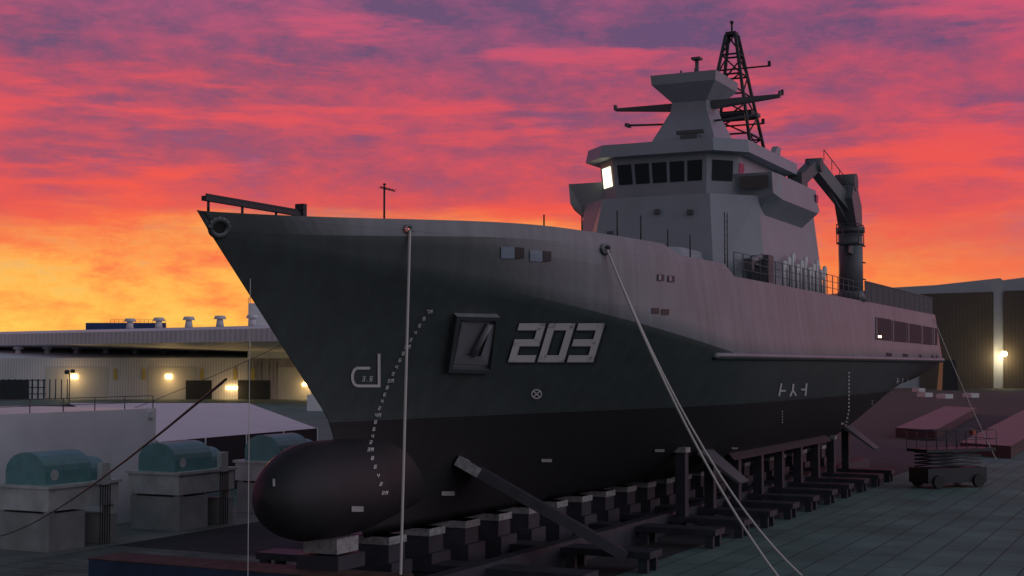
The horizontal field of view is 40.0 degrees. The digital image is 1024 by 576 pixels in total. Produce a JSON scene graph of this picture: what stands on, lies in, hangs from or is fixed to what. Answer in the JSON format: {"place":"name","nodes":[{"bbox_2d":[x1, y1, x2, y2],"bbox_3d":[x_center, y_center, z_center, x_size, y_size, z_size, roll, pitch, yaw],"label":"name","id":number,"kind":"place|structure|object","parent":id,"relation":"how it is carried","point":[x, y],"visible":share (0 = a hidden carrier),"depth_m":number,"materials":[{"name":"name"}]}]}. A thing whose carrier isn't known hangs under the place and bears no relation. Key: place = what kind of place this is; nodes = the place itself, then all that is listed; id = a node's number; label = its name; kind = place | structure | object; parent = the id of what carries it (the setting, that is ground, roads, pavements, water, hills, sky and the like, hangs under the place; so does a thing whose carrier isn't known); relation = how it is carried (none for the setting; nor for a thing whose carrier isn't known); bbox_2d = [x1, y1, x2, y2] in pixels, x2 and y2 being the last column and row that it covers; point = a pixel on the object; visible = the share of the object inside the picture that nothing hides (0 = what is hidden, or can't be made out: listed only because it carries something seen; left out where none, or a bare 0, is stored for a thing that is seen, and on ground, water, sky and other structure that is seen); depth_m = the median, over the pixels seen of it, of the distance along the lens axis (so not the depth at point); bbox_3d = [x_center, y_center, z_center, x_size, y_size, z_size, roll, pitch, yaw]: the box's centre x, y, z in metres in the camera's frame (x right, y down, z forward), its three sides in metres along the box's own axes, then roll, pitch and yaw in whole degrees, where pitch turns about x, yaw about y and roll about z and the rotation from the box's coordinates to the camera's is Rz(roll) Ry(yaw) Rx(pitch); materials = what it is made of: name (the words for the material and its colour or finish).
{"place":"outdoors","nodes":[
{"label":"outdoors","id":0,"kind":"place"},
{"bbox_2d":[0,298,322,523],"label":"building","id":1,"kind":"structure","parent":0,"point":[129,359],"depth_m":299.73,"materials":[{"name":"grey"}]},
{"bbox_2d":[0,399,1023,575],"bbox_3d":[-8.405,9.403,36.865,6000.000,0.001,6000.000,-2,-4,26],"label":"ground","id":2,"kind":"structure","parent":0,"point":[900,525],"depth_m":61.79,"materials":[{"name":"grey concrete"}]},
{"bbox_2d":[906,428,996,488],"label":"scissor lift","id":3,"kind":"object","parent":2,"relation":"on","point":[949,469],"visible":1,"depth_m":85.17,"materials":[{"name":"grey metal"}]},
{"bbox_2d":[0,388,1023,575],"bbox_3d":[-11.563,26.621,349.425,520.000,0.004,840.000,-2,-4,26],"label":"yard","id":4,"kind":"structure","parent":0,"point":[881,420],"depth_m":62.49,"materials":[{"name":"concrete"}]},
{"bbox_2d":[0,433,333,552],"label":"units","id":5,"kind":"object","parent":4,"relation":"on","point":[169,483],"visible":0.48,"depth_m":59.40,"materials":[{"name":"metal"}]},
{"bbox_2d":[87,430,894,575],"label":"cradle","id":6,"kind":"object","parent":4,"relation":"on","point":[533,536],"visible":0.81,"depth_m":52.07,"materials":[{"name":"metal"}]},
{"bbox_2d":[252,439,426,541],"bbox_3d":[-4.998,6.173,44.042,2.440,2.960,9.450,-2,-4,26],"label":"bulb","id":7,"kind":"object","parent":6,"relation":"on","point":[319,490],"visible":0.92,"depth_m":41.37,"materials":[{"name":"paint"}]},
{"bbox_2d":[197,210,944,537],"bbox_3d":[9.122,4.417,73.150,13.000,10.150,80.000,-2,-4,26],"label":"hull","id":8,"kind":"object","parent":6,"relation":"on","point":[329,296],"visible":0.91,"depth_m":49.93,"materials":[{"name":"paint"}]},
{"bbox_2d":[201,150,932,313],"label":"fittings","id":9,"kind":"object","parent":8,"relation":"on","point":[841,191],"visible":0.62,"depth_m":81.54,"materials":[{"name":"grey metal"}]},
{"bbox_2d":[569,21,822,292],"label":"superstructure","id":10,"kind":"object","parent":8,"relation":"on","point":[694,170],"visible":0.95,"depth_m":70.29,"materials":[{"name":"grey metal"}]},
{"bbox_2d":[0,230,996,575],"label":"ropes","id":11,"kind":"object","parent":4,"relation":"on","point":[666,382],"visible":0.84,"depth_m":45.93,"materials":[{"name":"grey fabric"}]},
{"bbox_2d":[0,0,1023,331],"label":"sky","id":12,"kind":"structure","parent":0,"point":[117,117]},
{"bbox_2d":[829,277,1023,458],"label":"warehouse","id":13,"kind":"structure","parent":0,"point":[980,324],"depth_m":456.51,"materials":[{"name":"beige metal"}]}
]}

